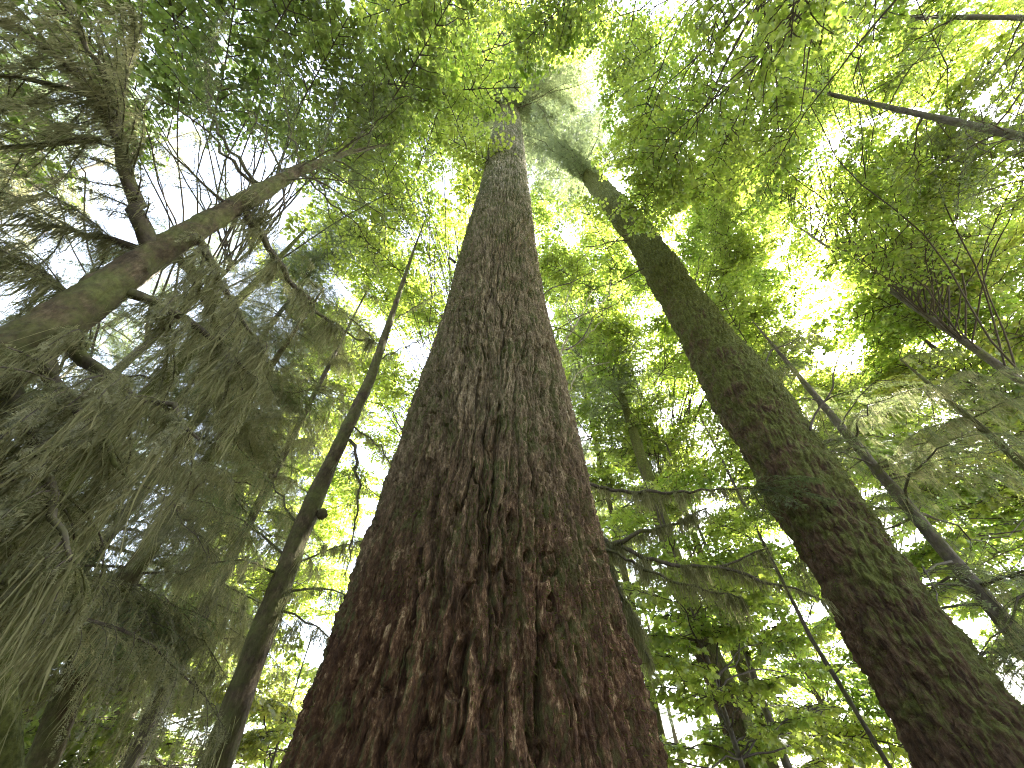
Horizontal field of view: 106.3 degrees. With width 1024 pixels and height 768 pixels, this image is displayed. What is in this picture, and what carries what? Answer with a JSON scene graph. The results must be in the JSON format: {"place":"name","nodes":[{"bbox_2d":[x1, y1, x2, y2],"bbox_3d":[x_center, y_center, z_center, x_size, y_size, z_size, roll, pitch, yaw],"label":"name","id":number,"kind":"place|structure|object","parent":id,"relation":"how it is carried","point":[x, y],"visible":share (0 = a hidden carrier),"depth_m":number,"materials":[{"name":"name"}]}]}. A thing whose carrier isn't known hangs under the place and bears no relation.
{"place":"outdoors","nodes":[
{"label":"outdoors","id":0,"kind":"place"},
{"bbox_2d":[74,371,299,767],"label":"forest conifer","id":1,"kind":"object","parent":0,"point":[104,646],"visible":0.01,"depth_m":11.33,"materials":[{"name":"green plant"}]},
{"bbox_2d":[32,285,359,765],"bbox_3d":[-10.494,2.027,16.440,5.788,24.873,6.940,-7,-47,5],"label":"forest conifer","id":2,"kind":"object","parent":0,"point":[254,603],"visible":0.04,"depth_m":13.76,"materials":[{"name":"green plant"}]},
{"bbox_2d":[0,0,1023,767],"label":"sky","id":3,"kind":"structure","parent":0,"point":[174,201],"materials":[{"name":"white"}]},
{"bbox_2d":[772,530,910,764],"bbox_3d":[24.566,16.650,29.680,5.318,22.855,6.376,-23,-50,19],"label":"forest conifer","id":4,"kind":"object","parent":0,"point":[840,641],"visible":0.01,"depth_m":27.85,"materials":[{"name":"green plant"}]},
{"bbox_3d":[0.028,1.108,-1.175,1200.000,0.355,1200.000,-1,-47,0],"label":"ground","id":5,"kind":"structure","parent":0,"visible":0},
{"bbox_2d":[1,214,66,272],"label":"forest conifer","id":6,"kind":"object","parent":5,"relation":"on","point":[21,237],"visible":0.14,"depth_m":16.71,"materials":[{"name":"green plant"}]},
{"bbox_2d":[12,2,111,39],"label":"forest conifer","id":7,"kind":"object","parent":5,"relation":"on","point":[31,16],"visible":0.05,"depth_m":12.20,"materials":[{"name":"green plant"}]},
{"bbox_2d":[19,312,144,437],"bbox_3d":[-15.781,2.393,11.016,3.937,16.609,4.811,23,-51,-21],"label":"forest conifer","id":8,"kind":"object","parent":5,"relation":"on","point":[104,345],"visible":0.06,"depth_m":15.24,"materials":[{"name":"green plant"}]},
{"bbox_2d":[0,101,204,280],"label":"forest conifer","id":9,"kind":"object","parent":5,"relation":"on","point":[90,167],"visible":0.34,"depth_m":11.26,"materials":[{"name":"green plant"}]},
{"bbox_2d":[0,188,240,453],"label":"forest conifer","id":10,"kind":"object","parent":5,"relation":"on","point":[118,338],"visible":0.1,"depth_m":9.73,"materials":[{"name":"green plant"}]},
{"bbox_2d":[0,0,262,202],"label":"forest conifer","id":11,"kind":"object","parent":5,"relation":"on","point":[52,77],"visible":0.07,"depth_m":10.40,"materials":[{"name":"green plant"}]},
{"bbox_2d":[0,219,314,767],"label":"corner tree","id":12,"kind":"object","parent":5,"relation":"on","point":[12,754],"visible":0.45,"depth_m":2.59,"materials":[{"name":"green plant"}]},
{"bbox_2d":[19,578,317,767],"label":"bushy maple","id":13,"kind":"object","parent":5,"relation":"on","point":[305,675],"visible":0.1,"depth_m":6.90,"materials":[{"name":"green plant"}]},
{"bbox_2d":[15,278,327,767],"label":"shaggy tree","id":14,"kind":"object","parent":5,"relation":"on","point":[124,581],"visible":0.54,"depth_m":4.41,"materials":[{"name":"green plant"}]},
{"bbox_2d":[20,204,362,733],"bbox_3d":[-6.352,-0.462,8.951,6.453,17.275,6.031,-1,-47,0],"label":"feathery hemlock","id":15,"kind":"object","parent":5,"relation":"on","point":[250,311],"visible":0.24,"depth_m":7.49,"materials":[{"name":"green plant"}]},
{"bbox_2d":[19,280,385,767],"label":"thin tree","id":16,"kind":"object","parent":5,"relation":"on","point":[335,362],"visible":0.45,"depth_m":6.72,"materials":[{"name":"green plant"}]},
{"bbox_2d":[0,0,433,753],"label":"draped hemlock","id":17,"kind":"object","parent":5,"relation":"on","point":[60,322],"visible":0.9,"depth_m":2.66,"materials":[{"name":"green plant"}]},
{"bbox_2d":[0,0,481,457],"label":"olive maple","id":18,"kind":"object","parent":5,"relation":"on","point":[312,22],"visible":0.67,"depth_m":7.03,"materials":[{"name":"green plant"}]},
{"bbox_2d":[113,409,380,767],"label":"side maple","id":19,"kind":"object","parent":5,"relation":"on","point":[327,531],"visible":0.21,"depth_m":12.94,"materials":[{"name":"green plant"}]},
{"bbox_2d":[149,447,345,767],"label":"forest conifer","id":20,"kind":"object","parent":5,"relation":"on","point":[306,549],"visible":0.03,"depth_m":15.98,"materials":[{"name":"green plant"}]},
{"bbox_2d":[194,631,312,767],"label":"young maple","id":21,"kind":"object","parent":5,"relation":"on","point":[253,741],"visible":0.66,"depth_m":4.71,"materials":[{"name":"green plant"}]},
{"bbox_2d":[161,219,449,767],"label":"slim tree","id":22,"kind":"object","parent":5,"relation":"on","point":[238,698],"visible":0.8,"depth_m":3.79,"materials":[{"name":"brown plant"}]},
{"bbox_2d":[253,0,537,528],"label":"vine maple","id":23,"kind":"object","parent":5,"relation":"on","point":[468,181],"visible":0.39,"depth_m":12.56,"materials":[{"name":"green plant"}]},
{"bbox_2d":[278,0,668,767],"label":"giant fir","id":24,"kind":"object","parent":5,"relation":"on","point":[480,620],"visible":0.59,"depth_m":2.44,"materials":[{"name":"brown plant"}]},
{"bbox_2d":[548,273,704,738],"bbox_3d":[2.929,1.635,15.331,5.857,23.364,5.427,-1,-47,0],"label":"sunlit conifer","id":25,"kind":"object","parent":5,"relation":"on","point":[587,442],"visible":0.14,"depth_m":13.49,"materials":[{"name":"green plant"}]},
{"bbox_2d":[530,175,729,659],"bbox_3d":[5.545,0.538,17.064,9.957,27.302,15.230,-25,-51,21],"label":"tall maple","id":26,"kind":"object","parent":5,"relation":"on","point":[637,281],"visible":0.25,"depth_m":19.32,"materials":[{"name":"green plant"}]},
{"bbox_2d":[350,0,915,271],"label":"bigleaf maple","id":27,"kind":"object","parent":5,"relation":"on","point":[657,124],"visible":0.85,"depth_m":7.64,"materials":[{"name":"green plant"}]},
{"bbox_2d":[576,311,761,767],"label":"mossy tree","id":28,"kind":"object","parent":5,"relation":"on","point":[741,727],"visible":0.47,"depth_m":11.59,"materials":[{"name":"green plant"}]},
{"bbox_2d":[624,500,721,767],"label":"forest conifer","id":29,"kind":"object","parent":5,"relation":"on","point":[671,721],"visible":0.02,"depth_m":27.62,"materials":[{"name":"green plant"}]},
{"bbox_2d":[531,190,843,619],"bbox_3d":[6.206,2.421,13.245,10.491,19.140,16.154,-15,-48,12],"label":"back maple","id":30,"kind":"object","parent":5,"relation":"on","point":[726,287],"visible":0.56,"depth_m":12.83,"materials":[{"name":"green plant"}]},
{"bbox_2d":[600,380,784,767],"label":"pale tree","id":31,"kind":"object","parent":5,"relation":"on","point":[743,678],"visible":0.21,"depth_m":12.96,"materials":[{"name":"green plant"}]},
{"bbox_2d":[560,279,844,702],"bbox_3d":[1.981,0.538,7.349,3.229,13.288,1.673,-15,-48,13],"label":"young hemlock","id":32,"kind":"object","parent":5,"relation":"on","point":[644,571],"visible":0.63,"depth_m":4.85,"materials":[{"name":"green plant"}]},
{"bbox_2d":[586,454,865,767],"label":"understory maple","id":33,"kind":"object","parent":5,"relation":"on","point":[778,737],"visible":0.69,"depth_m":6.15,"materials":[{"name":"green plant"}]},
{"bbox_2d":[626,408,833,767],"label":"dark sapling","id":34,"kind":"object","parent":5,"relation":"on","point":[785,759],"visible":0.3,"depth_m":10.25,"materials":[{"name":"green plant"}]},
{"bbox_2d":[675,522,804,767],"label":"forest conifer","id":35,"kind":"object","parent":5,"relation":"on","point":[762,676],"depth_m":21.41,"materials":[{"name":"green plant"}]},
{"bbox_2d":[522,88,1023,767],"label":"mossy fir","id":36,"kind":"object","parent":5,"relation":"on","point":[944,696],"visible":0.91,"depth_m":4.43,"materials":[{"name":"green plant"}]},
{"bbox_2d":[649,538,910,767],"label":"maple","id":37,"kind":"object","parent":5,"relation":"on","point":[813,672],"visible":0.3,"depth_m":8.49,"materials":[{"name":"green plant"}]},
{"bbox_2d":[690,413,892,767],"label":"bare sapling","id":38,"kind":"object","parent":5,"relation":"on","point":[732,535],"visible":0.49,"depth_m":5.75,"materials":[{"name":"green plant"}]},
{"bbox_2d":[699,443,885,767],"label":"forest conifer","id":39,"kind":"object","parent":5,"relation":"on","point":[802,607],"visible":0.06,"depth_m":21.89,"materials":[{"name":"green plant"}]},
{"bbox_2d":[627,140,1023,609],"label":"glowing maple","id":40,"kind":"object","parent":5,"relation":"on","point":[768,283],"visible":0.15,"depth_m":16.15,"materials":[{"name":"green plant"}]},
{"bbox_2d":[718,0,1023,388],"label":"sunlit maple","id":41,"kind":"object","parent":5,"relation":"on","point":[867,188],"visible":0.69,"depth_m":9.39,"materials":[{"name":"green plant"}]},
{"bbox_2d":[732,318,1023,767],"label":"drooping conifer","id":42,"kind":"object","parent":5,"relation":"on","point":[980,592],"visible":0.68,"depth_m":5.58,"materials":[{"name":"green plant"}]},
{"bbox_2d":[741,2,1023,239],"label":"slim conifer","id":43,"kind":"object","parent":5,"relation":"on","point":[994,130],"visible":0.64,"depth_m":6.92,"materials":[{"name":"green plant"}]},
{"bbox_2d":[790,0,1023,161],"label":"slim conifer","id":44,"kind":"object","parent":5,"relation":"on","point":[1009,17],"visible":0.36,"depth_m":7.21,"materials":[{"name":"green plant"}]},
{"bbox_2d":[797,249,1023,672],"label":"golden maple","id":45,"kind":"object","parent":5,"relation":"on","point":[1010,527],"visible":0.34,"depth_m":11.17,"materials":[{"name":"green plant"}]},
{"bbox_2d":[802,214,1023,509],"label":"yellow maple","id":46,"kind":"object","parent":5,"relation":"on","point":[967,264],"visible":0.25,"depth_m":10.54,"materials":[{"name":"green plant"}]},
{"bbox_2d":[892,348,1023,704],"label":"edge conifer","id":47,"kind":"object","parent":5,"relation":"on","point":[969,418],"visible":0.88,"depth_m":5.04,"materials":[{"name":"green plant"}]},
{"bbox_2d":[918,486,1023,611],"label":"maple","id":48,"kind":"object","parent":5,"relation":"on","point":[968,522],"visible":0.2,"depth_m":11.60,"materials":[{"name":"green plant"}]}
]}

